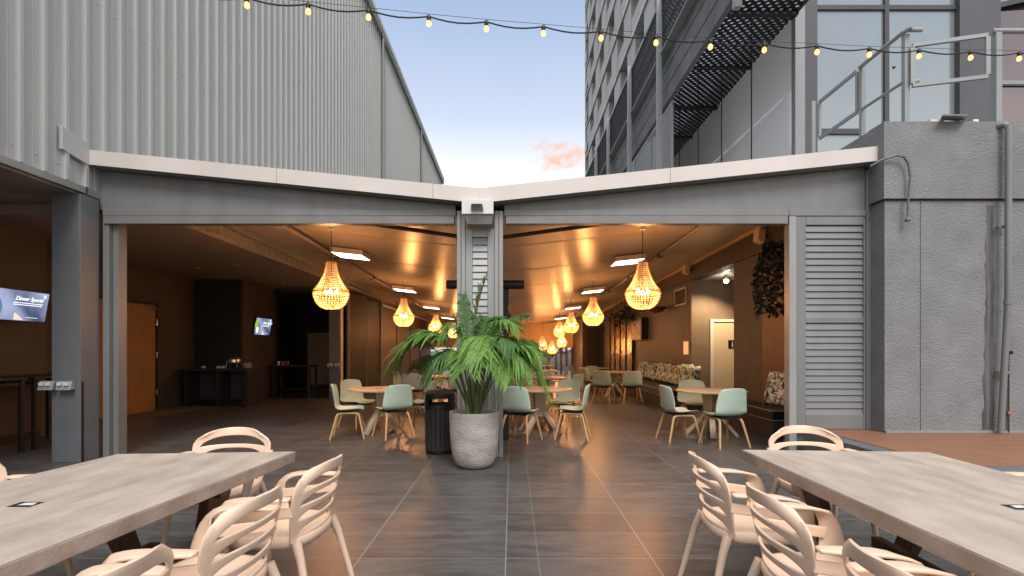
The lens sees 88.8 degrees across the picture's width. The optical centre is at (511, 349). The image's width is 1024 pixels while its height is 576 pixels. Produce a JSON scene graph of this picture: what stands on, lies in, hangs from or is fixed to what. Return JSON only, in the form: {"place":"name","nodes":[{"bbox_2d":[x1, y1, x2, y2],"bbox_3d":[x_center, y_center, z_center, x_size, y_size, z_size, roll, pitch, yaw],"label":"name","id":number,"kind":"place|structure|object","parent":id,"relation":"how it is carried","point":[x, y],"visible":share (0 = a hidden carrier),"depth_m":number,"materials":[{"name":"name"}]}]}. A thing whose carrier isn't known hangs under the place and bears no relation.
{"place":"outdoors","nodes":[
{"label":"outdoors","id":0,"kind":"place"},
{"bbox_2d":[374,0,584,350],"label":"sky","id":1,"kind":"structure","parent":0,"point":[499,106],"materials":[{"name":"blue"}]},
{"bbox_2d":[0,371,979,575],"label":"floor","id":2,"kind":"structure","parent":0,"point":[617,493],"depth_m":5.15,"materials":[{"name":"tile"}]},
{"bbox_2d":[0,377,27,452],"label":"bar table","id":3,"kind":"object","parent":2,"relation":"on","point":[20,383],"visible":1,"depth_m":7.08,"materials":[{"name":"black metal"}]},
{"bbox_2d":[0,227,40,444],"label":"side wall","id":4,"kind":"structure","parent":2,"relation":"on","point":[20,270],"depth_m":7.93,"materials":[{"name":"brown paint"}]},
{"bbox_2d":[0,287,49,322],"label":"wall screen","id":5,"kind":"object","parent":4,"relation":"attached to","point":[22,305],"depth_m":7.56,"materials":[{"name":"blue glass"}]},
{"bbox_2d":[0,373,51,449],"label":"bar table","id":6,"kind":"object","parent":2,"relation":"on","point":[34,381],"visible":0.56,"depth_m":7.31,"materials":[{"name":"black metal"}]},
{"bbox_2d":[0,463,74,575],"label":"slatted armchair","id":7,"kind":"object","parent":2,"relation":"on","point":[68,563],"visible":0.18,"depth_m":2.97,"materials":[{"name":"plastic"}]},
{"bbox_2d":[52,194,98,461],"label":"steel column","id":8,"kind":"structure","parent":2,"relation":"on","point":[75,309],"depth_m":6.47,"materials":[{"name":"metal"}]},
{"bbox_2d":[37,381,74,389],"bbox_3d":[-5.600,0.445,6.418,0.400,0.110,0.100,0,0,0],"label":"power outlet","id":9,"kind":"object","parent":8,"relation":"attached to","point":[56,385],"visible":1,"depth_m":6.39,"materials":[{"name":"white paint"}]},
{"bbox_2d":[40,236,194,436],"bbox_3d":[-8.000,-0.200,10.900,1.000,3.200,5.200,0,0,0],"label":"door wall","id":10,"kind":"structure","parent":2,"relation":"on","point":[173,296],"depth_m":12.30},
{"bbox_2d":[99,296,157,419],"bbox_3d":[-8.143,0.170,10.910,0.109,2.460,2.220,0,0,0],"label":"double door","id":11,"kind":"structure","parent":10,"relation":"attached to","point":[142,356],"depth_m":11.45,"materials":[{"name":"brown wood"}]},
{"bbox_2d":[99,299,102,419],"bbox_3d":[-8.179,0.195,10.380,0.038,2.390,1.040,0,0,0],"label":"door leaf","id":12,"kind":"structure","parent":11,"relation":"in","point":[100,300],"depth_m":10.36,"materials":[{"name":"wood"}]},
{"bbox_2d":[127,302,154,414],"bbox_3d":[-8.179,0.195,11.440,0.038,2.390,1.040,0,0,0],"label":"door leaf","id":13,"kind":"structure","parent":11,"relation":"in","point":[140,320],"depth_m":11.48,"materials":[{"name":"brown wood"}]},
{"bbox_2d":[76,543,173,575],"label":"slatted armchair","id":14,"kind":"object","parent":2,"relation":"on","point":[147,563],"visible":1,"depth_m":1.55,"materials":[{"name":"plastic"}]},
{"bbox_2d":[0,451,294,575],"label":"concrete table","id":15,"kind":"object","parent":2,"relation":"on","point":[49,518],"visible":0.95,"depth_m":2.37,"materials":[{"name":"grey concrete"}]},
{"bbox_2d":[102,485,282,575],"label":"slatted armchair","id":16,"kind":"object","parent":2,"relation":"on","point":[202,556],"visible":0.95,"depth_m":2.04,"materials":[{"name":"plastic"}]},
{"bbox_2d":[158,427,272,564],"bbox_3d":[-2.003,0.989,3.592,0.647,0.829,0.570,0,0,-5],"label":"slatted armchair","id":17,"kind":"object","parent":2,"relation":"on","point":[251,488],"visible":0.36,"depth_m":3.77,"materials":[{"name":"plastic"}]},
{"bbox_2d":[182,368,260,406],"bbox_3d":[-7.250,0.935,13.100,1.600,0.930,0.700,0,0,0],"label":"buffet counter","id":18,"kind":"object","parent":2,"relation":"on","point":[224,386],"visible":1,"depth_m":13.14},
{"bbox_2d":[195,280,278,403],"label":"black wall","id":19,"kind":"structure","parent":2,"relation":"on","point":[227,312],"depth_m":13.50,"materials":[{"name":"paint"}]},
{"bbox_2d":[253,317,271,335],"bbox_3d":[-7.108,-0.634,14.563,0.434,0.485,0.973,0,0,0],"label":"wall screen","id":20,"kind":"object","parent":19,"relation":"attached to","point":[261,326],"depth_m":14.49,"materials":[{"name":"blue plastic"}]},
{"bbox_2d":[213,454,353,575],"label":"slatted armchair","id":21,"kind":"object","parent":2,"relation":"on","point":[298,527],"visible":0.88,"depth_m":2.65,"materials":[{"name":"plastic"}]},
{"bbox_2d":[272,365,317,397],"bbox_3d":[-6.300,0.925,15.200,1.100,0.950,0.600,0,0,0],"label":"side counter","id":22,"kind":"object","parent":2,"relation":"on","point":[309,388],"visible":0.99,"depth_m":14.97,"materials":[{"name":"wood"}]},
{"bbox_2d":[279,300,345,387],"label":"wall","id":23,"kind":"structure","parent":2,"relation":"on","point":[297,321],"depth_m":20.50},
{"bbox_2d":[306,330,328,384],"bbox_3d":[-7.590,0.325,20.439,0.940,2.150,0.101,0,0,0],"label":"pale door","id":24,"kind":"structure","parent":23,"relation":"attached to","point":[317,348],"depth_m":20.45,"materials":[{"name":"metal"}]},
{"bbox_2d":[308,333,328,384],"bbox_3d":[-7.590,0.365,20.470,0.820,2.030,0.040,0,0,0],"label":"door leaf","id":25,"kind":"structure","parent":24,"relation":"in","point":[318,343],"depth_m":20.45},
{"bbox_2d":[329,287,342,397],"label":"steel column","id":26,"kind":"structure","parent":2,"relation":"on","point":[336,340],"depth_m":14.90,"materials":[{"name":"metal"}]},
{"bbox_2d":[329,384,365,440],"bbox_3d":[-2.601,0.976,8.320,0.541,0.857,0.519,0,0,-12],"label":"shell chair","id":27,"kind":"object","parent":2,"relation":"on","point":[352,409],"visible":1,"depth_m":8.26,"materials":[{"name":"green plastic"}]},
{"bbox_2d":[337,379,378,429],"bbox_3d":[-2.781,0.976,9.451,0.541,0.857,0.519,0,0,35],"label":"shell chair","id":28,"kind":"object","parent":2,"relation":"on","point":[352,398],"visible":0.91,"depth_m":9.50,"materials":[{"name":"brown plastic"}]},
{"bbox_2d":[346,292,381,386],"bbox_3d":[-4.932,-0.200,17.267,0.304,3.200,3.846,0,0,0],"label":"folding door","id":29,"kind":"structure","parent":2,"relation":"on","point":[363,340],"depth_m":17.14,"materials":[{"name":"wood"}]},
{"bbox_2d":[346,292,349,378],"bbox_3d":[-4.950,-0.180,15.815,0.050,3.140,0.956,0,0,-13],"label":"door leaf","id":30,"kind":"structure","parent":29,"relation":"in","point":[347,304],"depth_m":15.52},
{"bbox_2d":[350,293,365,386],"bbox_3d":[-4.950,-0.180,16.765,0.050,3.140,0.956,0,0,13],"label":"door leaf","id":31,"kind":"structure","parent":29,"relation":"in","point":[357,303],"depth_m":16.77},
{"bbox_2d":[367,299,379,386],"bbox_3d":[-4.950,-0.180,18.665,0.050,3.140,0.956,0,0,13],"label":"door leaf","id":32,"kind":"structure","parent":29,"relation":"in","point":[373,307],"depth_m":18.62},
{"bbox_2d":[348,386,414,435],"bbox_3d":[-2.200,1.038,8.850,1.106,0.756,1.106,0,0,-17],"label":"round table","id":33,"kind":"object","parent":2,"relation":"on","point":[369,424],"visible":0.65,"depth_m":8.71,"materials":[{"name":"brown wood"}]},
{"bbox_2d":[371,384,414,440],"bbox_3d":[-1.899,0.976,8.359,0.519,0.857,0.541,0,0,-38],"label":"shell chair","id":34,"kind":"object","parent":2,"relation":"on","point":[397,398],"visible":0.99,"depth_m":8.19,"materials":[{"name":"plastic"}]},
{"bbox_2d":[376,300,430,385],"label":"panelled wall","id":35,"kind":"structure","parent":2,"relation":"on","point":[392,335],"depth_m":21.80,"materials":[{"name":"brown wood"}]},
{"bbox_2d":[401,373,424,409],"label":"shell chair","id":36,"kind":"object","parent":2,"relation":"on","point":[411,379],"visible":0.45,"depth_m":12.07,"materials":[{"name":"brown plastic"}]},
{"bbox_2d":[401,380,436,429],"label":"shell chair","id":37,"kind":"object","parent":2,"relation":"on","point":[418,403],"visible":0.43,"depth_m":9.17,"materials":[{"name":"green plastic"}]},
{"bbox_2d":[424,389,454,454],"bbox_3d":[-0.980,0.973,7.100,0.420,0.855,0.420,0,0,0],"label":"litter bin","id":38,"kind":"object","parent":2,"relation":"on","point":[437,433],"visible":0.96,"depth_m":6.93,"materials":[{"name":"black metal"}]},
{"bbox_2d":[449,409,498,468],"bbox_3d":[-0.450,1.070,6.250,0.600,0.660,0.600,0,0,0],"label":"planter pot","id":39,"kind":"object","parent":2,"relation":"on","point":[474,440],"visible":0.95,"depth_m":6.01,"materials":[{"name":"concrete"}]},
{"bbox_2d":[377,272,554,413],"bbox_3d":[-0.527,-0.080,6.182,2.070,1.759,1.482,0,0,0],"label":"potted palm","id":40,"kind":"object","parent":39,"relation":"in","point":[503,355],"visible":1,"depth_m":5.96,"materials":[{"name":"green plant"}]},
{"bbox_2d":[89,146,877,456],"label":"pavilion","id":41,"kind":"structure","parent":2,"relation":"on","point":[722,203],"depth_m":6.82,"materials":[{"name":"grey metal"}]},
{"bbox_2d":[179,226,430,319],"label":"ribbed beam","id":42,"kind":"structure","parent":41,"relation":"attached to","point":[245,239],"depth_m":10.34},
{"bbox_2d":[312,227,349,308],"bbox_3d":[-2.940,-1.321,8.500,0.589,1.324,0.591,0,0,16],"label":"bead chandelier","id":43,"kind":"object","parent":41,"relation":"hanging from","point":[330,291],"visible":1,"depth_m":8.42,"materials":[{"name":"beige glass"}]},
{"bbox_2d":[330,247,370,260],"bbox_3d":[-3.200,-1.901,10.400,0.620,0.170,0.620,0,0,0],"label":"panel light","id":44,"kind":"object","parent":41,"relation":"attached to","point":[351,253],"visible":0.93,"depth_m":10.11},
{"bbox_2d":[282,226,447,321],"bbox_3d":[-3.620,-1.758,18.375,0.100,0.513,22.851,0,0,0],"label":"ceiling conduit","id":45,"kind":"object","parent":41,"relation":"attached to","point":[325,250],"visible":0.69,"depth_m":11.21,"materials":[{"name":"black metal"}]},
{"bbox_2d":[393,280,414,326],"bbox_3d":[-2.941,-1.247,14.200,0.589,1.245,0.591,0,0,22],"label":"bead chandelier","id":46,"kind":"object","parent":41,"relation":"hanging from","point":[402,316],"visible":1,"depth_m":14.11,"materials":[{"name":"beige glass"}]},
{"bbox_2d":[392,285,416,292],"bbox_3d":[-3.200,-1.797,15.600,0.620,0.170,0.620,0,0,0],"label":"panel light","id":47,"kind":"object","parent":41,"relation":"attached to","point":[404,289],"visible":1,"depth_m":15.29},
{"bbox_2d":[466,229,493,408],"bbox_3d":[-0.416,-0.095,6.838,0.371,2.950,0.075,0,0,0],"label":"pillar shutter","id":48,"kind":"object","parent":41,"relation":"attached to","point":[479,253],"visible":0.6,"depth_m":6.80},
{"bbox_2d":[375,226,597,240],"bbox_3d":[-0.100,-1.500,7.723,4.608,0.926,0.407,0,0,0],"label":"sprinkler pipe","id":49,"kind":"object","parent":41,"relation":"attached to","point":[508,236],"visible":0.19,"depth_m":7.53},
{"bbox_2d":[428,320,574,347],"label":"wall","id":50,"kind":"structure","parent":41,"relation":"attached to","point":[534,332],"depth_m":29.90,"materials":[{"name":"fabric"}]},
{"bbox_2d":[553,312,565,336],"bbox_3d":[2.152,-1.126,23.700,0.589,1.117,0.591,0,0,-38],"label":"bead chandelier","id":51,"kind":"object","parent":41,"relation":"hanging from","point":[559,332],"visible":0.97,"depth_m":23.59,"materials":[{"name":"beige glass"}]},
{"bbox_2d":[563,300,578,332],"bbox_3d":[2.141,-1.188,18.900,0.591,1.183,0.589,0,0,-15],"label":"bead chandelier","id":52,"kind":"object","parent":41,"relation":"hanging from","point":[575,326],"visible":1,"depth_m":18.79,"materials":[{"name":"beige glass"}]},
{"bbox_2d":[582,278,603,325],"bbox_3d":[2.140,-1.254,13.800,0.589,1.254,0.591,0,0,-11],"label":"bead chandelier","id":53,"kind":"object","parent":41,"relation":"hanging from","point":[590,314],"visible":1,"depth_m":13.72,"materials":[{"name":"beige glass"}]},
{"bbox_2d":[610,253,645,265],"bbox_3d":[2.450,-1.896,11.100,0.620,0.170,0.620,0,0,0],"label":"panel light","id":54,"kind":"object","parent":41,"relation":"attached to","point":[625,260],"visible":0.86,"depth_m":10.81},
{"bbox_2d":[565,226,703,321],"bbox_3d":[3.050,-1.786,18.375,0.100,0.513,22.851,0,0,0],"label":"ceiling conduit","id":55,"kind":"object","parent":41,"relation":"attached to","point":[696,229],"visible":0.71,"depth_m":10.79,"materials":[{"name":"black metal"}]},
{"bbox_2d":[624,227,660,308],"bbox_3d":[2.125,-1.322,8.500,0.589,1.327,0.591,0,0,-19],"label":"bead chandelier","id":56,"kind":"object","parent":41,"relation":"hanging from","point":[647,290],"visible":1,"depth_m":8.41,"materials":[{"name":"beige glass"}]},
{"bbox_2d":[602,226,783,313],"bbox_3d":[4.575,-2.000,18.465,0.330,0.520,23.070,0,0,0],"label":"bulkhead","id":57,"kind":"object","parent":41,"relation":"attached to","point":[726,256],"depth_m":11.28,"materials":[{"name":"paint"}]},
{"bbox_2d":[753,228,767,244],"bbox_3d":[4.364,-1.976,9.150,0.207,0.246,0.200,0,0,0],"label":"box speaker","id":58,"kind":"object","parent":57,"relation":"attached to","point":[759,236],"visible":0.94,"depth_m":9.06,"materials":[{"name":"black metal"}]},
{"bbox_2d":[750,226,783,318],"bbox_3d":[4.013,-1.275,7.898,0.794,1.653,0.580,0,0,0],"label":"hanging plant","id":59,"kind":"object","parent":41,"relation":"hanging from","point":[767,251],"visible":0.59,"depth_m":7.80,"materials":[{"name":"green plant"}]},
{"bbox_2d":[797,216,864,428],"bbox_3d":[4.152,-0.345,6.845,0.895,2.770,0.090,0,0,0],"label":"deck shutter","id":60,"kind":"object","parent":41,"relation":"attached to","point":[830,339],"visible":0.92,"depth_m":6.81,"materials":[{"name":"grey metal"}]},
{"bbox_2d":[446,280,523,440],"bbox_3d":[-0.407,0.170,8.015,1.185,2.460,0.170,0,0,0],"label":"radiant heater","id":61,"kind":"object","parent":2,"relation":"on","point":[507,284],"visible":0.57,"depth_m":8.02,"materials":[{"name":"black metal"}]},
{"bbox_2d":[503,386,542,444],"bbox_3d":[0.130,0.976,8.019,0.519,0.857,0.541,0,0,28],"label":"shell chair","id":62,"kind":"object","parent":2,"relation":"on","point":[516,400],"visible":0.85,"depth_m":7.82,"materials":[{"name":"plastic"}]},
{"bbox_2d":[523,376,566,406],"bbox_3d":[0.750,1.038,12.400,1.106,0.756,1.106,0,0,-40],"label":"round table","id":63,"kind":"object","parent":2,"relation":"on","point":[549,378],"visible":0.46,"depth_m":12.25,"materials":[{"name":"brown wood"}]},
{"bbox_2d":[519,386,572,434],"bbox_3d":[0.470,1.038,8.850,1.106,0.756,1.106,0,0,-9],"label":"round table","id":64,"kind":"object","parent":2,"relation":"on","point":[539,399],"visible":0.64,"depth_m":8.75,"materials":[{"name":"brown wood"}]},
{"bbox_2d":[543,379,581,429],"bbox_3d":[0.921,0.976,9.451,0.519,0.857,0.541,0,0,38],"label":"shell chair","id":65,"kind":"object","parent":2,"relation":"on","point":[566,398],"visible":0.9,"depth_m":9.56,"materials":[{"name":"plastic"}]},
{"bbox_2d":[555,373,586,409],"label":"shell chair","id":66,"kind":"object","parent":2,"relation":"on","point":[579,378],"visible":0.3,"depth_m":11.89,"materials":[{"name":"plastic"}]},
{"bbox_2d":[554,384,590,440],"bbox_3d":[0.961,0.976,8.250,0.541,0.857,0.519,0,0,12],"label":"shell chair","id":67,"kind":"object","parent":2,"relation":"on","point":[572,410],"visible":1,"depth_m":8.09,"materials":[{"name":"plastic"}]},
{"bbox_2d":[573,316,601,373],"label":"end wall","id":68,"kind":"structure","parent":2,"relation":"on","point":[587,345],"depth_m":26.00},
{"bbox_2d":[587,328,599,369],"bbox_3d":[4.040,0.175,25.979,0.640,2.450,0.038,0,0,0],"label":"doorway","id":69,"kind":"structure","parent":68,"relation":"in","point":[590,331],"depth_m":25.96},
{"bbox_2d":[581,368,602,396],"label":"shell chair","id":70,"kind":"object","parent":2,"relation":"on","point":[585,372],"visible":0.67,"depth_m":15.35,"materials":[{"name":"plastic"}]},
{"bbox_2d":[591,370,616,403],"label":"shell chair","id":71,"kind":"object","parent":2,"relation":"on","point":[602,379],"visible":1,"depth_m":13.57,"materials":[{"name":"plastic"}]},
{"bbox_2d":[600,371,625,396],"bbox_3d":[3.000,1.038,15.600,1.106,0.756,1.106,0,0,-6],"label":"round table","id":72,"kind":"object","parent":2,"relation":"on","point":[613,375],"visible":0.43,"depth_m":15.51,"materials":[{"name":"brown wood"}]},
{"bbox_2d":[619,371,642,403],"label":"shell chair","id":73,"kind":"object","parent":2,"relation":"on","point":[632,379],"visible":1,"depth_m":13.34,"materials":[{"name":"plastic"}]},
{"bbox_2d":[602,281,689,370],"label":"hall wall","id":74,"kind":"structure","parent":2,"relation":"on","point":[668,330],"depth_m":15.53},
{"bbox_2d":[609,315,633,374],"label":"glazed doors","id":75,"kind":"structure","parent":74,"relation":"attached to","point":[621,349],"depth_m":21.19,"materials":[{"name":"orange glass"}]},
{"bbox_2d":[603,299,643,331],"bbox_3d":[4.145,-1.319,20.509,0.890,1.243,7.360,0,0,0],"label":"hanging plant","id":76,"kind":"object","parent":74,"relation":"attached to","point":[623,315],"visible":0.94,"depth_m":19.52,"materials":[{"name":"green plant"}]},
{"bbox_2d":[632,318,647,339],"bbox_3d":[4.386,-0.685,18.000,0.227,0.730,1.400,0,0,0],"label":"framed picture","id":77,"kind":"object","parent":74,"relation":"attached to","point":[640,330],"visible":0.98,"depth_m":17.38,"materials":[{"name":"paper"}]},
{"bbox_2d":[674,286,686,306],"bbox_3d":[4.484,-1.395,13.925,0.029,0.450,0.950,0,0,0],"label":"wall vent","id":78,"kind":"object","parent":74,"relation":"attached to","point":[685,296],"depth_m":13.88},
{"bbox_2d":[611,375,701,409],"bbox_3d":[3.986,1.169,15.496,0.988,0.461,7.008,0,0,0],"label":"banquette","id":79,"kind":"object","parent":2,"relation":"on","point":[650,392],"visible":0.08,"depth_m":13.60,"materials":[{"name":"black fabric"}]},
{"bbox_2d":[648,363,658,380],"bbox_3d":[4.274,0.671,15.813,0.170,0.559,0.600,16,-1,-2],"label":"cushion","id":80,"kind":"object","parent":79,"relation":"on","point":[652,371],"visible":0.84,"depth_m":15.63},
{"bbox_2d":[657,362,671,382],"bbox_3d":[4.285,0.654,14.703,0.170,0.595,0.600,16,-2,-8],"label":"cushion","id":81,"kind":"object","parent":79,"relation":"on","point":[662,372],"visible":0.7,"depth_m":14.63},
{"bbox_2d":[665,364,675,383],"bbox_3d":[4.308,0.675,14.133,0.170,0.552,0.600,16,-1,-2],"label":"cushion","id":82,"kind":"object","parent":79,"relation":"on","point":[669,373],"visible":0.66,"depth_m":14.05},
{"bbox_2d":[676,363,693,385],"bbox_3d":[4.307,0.647,13.023,0.170,0.610,0.600,16,-2,-9],"label":"cushion","id":83,"kind":"object","parent":79,"relation":"on","point":[683,371],"visible":0.59,"depth_m":13.00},
{"bbox_2d":[685,365,700,379],"bbox_3d":[4.300,0.661,12.453,0.170,0.580,0.600,16,-1,-2],"label":"cushion","id":84,"kind":"object","parent":79,"relation":"on","point":[693,372],"visible":0.66,"depth_m":12.27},
{"bbox_2d":[655,385,702,443],"bbox_3d":[2.549,0.976,8.020,0.541,0.857,0.519,0,0,-8],"label":"shell chair","id":85,"kind":"object","parent":2,"relation":"on","point":[667,401],"visible":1,"depth_m":7.88,"materials":[{"name":"plastic"}]},
{"bbox_2d":[676,379,705,430],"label":"shell chair","id":86,"kind":"object","parent":2,"relation":"on","point":[692,400],"visible":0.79,"depth_m":9.41,"materials":[{"name":"plastic"}]},
{"bbox_2d":[690,268,733,387],"bbox_3d":[5.601,-0.190,11.850,2.199,3.180,2.700,0,0,0],"label":"alcove","id":87,"kind":"object","parent":2,"relation":"on","point":[711,297],"visible":0.12,"depth_m":13.10,"materials":[{"name":"white paint"}]},
{"bbox_2d":[710,319,733,387],"bbox_3d":[5.440,0.325,13.042,0.980,2.150,0.106,0,0,0],"label":"door frame","id":88,"kind":"structure","parent":87,"relation":"attached to","point":[721,353],"depth_m":13.06,"materials":[{"name":"white paint"}]},
{"bbox_2d":[714,322,733,387],"bbox_3d":[5.440,0.355,13.078,0.820,2.070,0.035,0,0,0],"label":"door leaf","id":89,"kind":"structure","parent":88,"relation":"in","point":[723,331],"depth_m":13.06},
{"bbox_2d":[676,387,748,439],"bbox_3d":[3.240,1.038,8.500,1.106,0.756,1.106,0,0,-29],"label":"round table","id":90,"kind":"object","parent":2,"relation":"on","point":[709,397],"visible":0.69,"depth_m":8.40,"materials":[{"name":"brown wood"}]},
{"bbox_2d":[698,388,750,449],"bbox_3d":[3.080,0.976,7.599,0.519,0.857,0.541,0,0,-14],"label":"shell chair","id":91,"kind":"object","parent":2,"relation":"on","point":[731,403],"visible":1,"depth_m":7.39,"materials":[{"name":"plastic"}]},
{"bbox_2d":[678,451,814,575],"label":"slatted armchair","id":92,"kind":"object","parent":2,"relation":"on","point":[727,521],"visible":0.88,"depth_m":2.72,"materials":[{"name":"plastic"}]},
{"bbox_2d":[716,399,783,439],"bbox_3d":[4.226,1.169,9.196,0.508,0.461,2.408,0,0,0],"label":"banquette","id":93,"kind":"object","parent":2,"relation":"on","point":[760,419],"visible":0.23,"depth_m":8.44,"materials":[{"name":"black wood"}]},
{"bbox_2d":[762,370,783,406],"bbox_3d":[4.333,0.639,8.436,0.170,0.620,0.700,14,-3,-12],"label":"cushion","id":94,"kind":"object","parent":93,"relation":"on","point":[774,393],"visible":0.68,"depth_m":8.46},
{"bbox_2d":[734,238,859,401],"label":"panel wall","id":95,"kind":"structure","parent":2,"relation":"on","point":[758,349],"depth_m":9.78,"materials":[{"name":"wood"}]},
{"bbox_2d":[767,425,881,558],"bbox_3d":[2.161,0.989,3.682,0.647,0.829,0.570,0,0,2],"label":"slatted armchair","id":96,"kind":"object","parent":2,"relation":"on","point":[790,488],"visible":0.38,"depth_m":3.88,"materials":[{"name":"plastic"}]},
{"bbox_2d":[746,482,928,575],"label":"slatted armchair","id":97,"kind":"object","parent":2,"relation":"on","point":[826,559],"visible":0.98,"depth_m":2.09,"materials":[{"name":"plastic"}]},
{"bbox_2d":[742,450,1023,575],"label":"concrete table","id":98,"kind":"object","parent":2,"relation":"on","point":[967,516],"visible":0.96,"depth_m":2.37,"materials":[{"name":"grey concrete"}]},
{"bbox_2d":[842,538,956,575],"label":"slatted armchair","id":99,"kind":"object","parent":2,"relation":"on","point":[865,561],"visible":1,"depth_m":1.57,"materials":[{"name":"plastic"}]},
{"bbox_2d":[804,433,1023,471],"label":"deck kerb","id":100,"kind":"structure","parent":2,"relation":"on","point":[854,445],"depth_m":5.82,"materials":[{"name":"grey concrete"}]},
{"bbox_2d":[825,429,1023,465],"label":"deck","id":101,"kind":"structure","parent":100,"relation":"on","point":[993,449],"depth_m":5.78,"materials":[{"name":"wood"}]},
{"bbox_2d":[840,121,1023,432],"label":"rendered block","id":102,"kind":"structure","parent":2,"relation":"on","point":[937,284],"depth_m":6.53,"materials":[{"name":"grey concrete"}]},
{"bbox_2d":[870,154,911,221],"bbox_3d":[4.683,-1.988,6.457,0.455,0.822,0.091,0,0,8],"label":"cable conduit","id":103,"kind":"object","parent":102,"relation":"attached to","point":[907,218],"visible":1,"depth_m":6.42,"materials":[{"name":"grey metal"}]},
{"bbox_2d":[810,25,1023,152],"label":"terrace railing","id":104,"kind":"object","parent":102,"relation":"on","point":[993,46],"visible":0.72,"depth_m":6.68,"materials":[{"name":"grey metal"}]},
{"bbox_2d":[928,114,978,120],"bbox_3d":[5.506,-2.901,6.530,0.599,0.138,0.340,0,0,0],"label":"terrace floodlight","id":105,"kind":"object","parent":102,"relation":"on","point":[953,117],"visible":0.57,"depth_m":6.47,"materials":[{"name":"metal"}]},
{"bbox_2d":[995,121,1012,432],"bbox_3d":[6.060,-0.889,6.443,0.148,3.840,0.149,0,0,24],"label":"wall downpipe","id":106,"kind":"object","parent":102,"relation":"attached to","point":[1003,372],"depth_m":6.39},
{"bbox_2d":[1006,351,1013,431],"bbox_3d":[6.180,0.524,6.495,0.048,1.012,0.070,0,0,0],"label":"tap pipe","id":107,"kind":"object","parent":102,"relation":"attached to","point":[1008,413],"visible":0.82,"depth_m":6.50,"materials":[{"name":"black metal"}]},
{"bbox_2d":[431,351,570,370],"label":"ground","id":108,"kind":"structure","parent":0,"point":[552,362],"depth_m":60.66,"materials":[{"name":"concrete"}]},
{"bbox_2d":[0,0,443,302],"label":"warehouse","id":109,"kind":"structure","parent":108,"relation":"on","point":[259,84],"depth_m":9.19,"materials":[{"name":"white paint"}]},
{"bbox_2d":[585,0,655,174],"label":"hotel tower","id":110,"kind":"structure","parent":108,"relation":"on","point":[609,59],"depth_m":44.28,"materials":[{"name":"concrete"}]},
{"bbox_2d":[585,0,1023,176],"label":"glass building","id":111,"kind":"structure","parent":108,"relation":"on","point":[678,104],"depth_m":12.09,"materials":[{"name":"black metal"}]},
{"bbox_2d":[244,0,1023,61],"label":"festoon lights","id":112,"kind":"object","parent":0,"point":[869,49],"visible":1,"depth_m":4.35,"materials":[{"name":"black plastic"}]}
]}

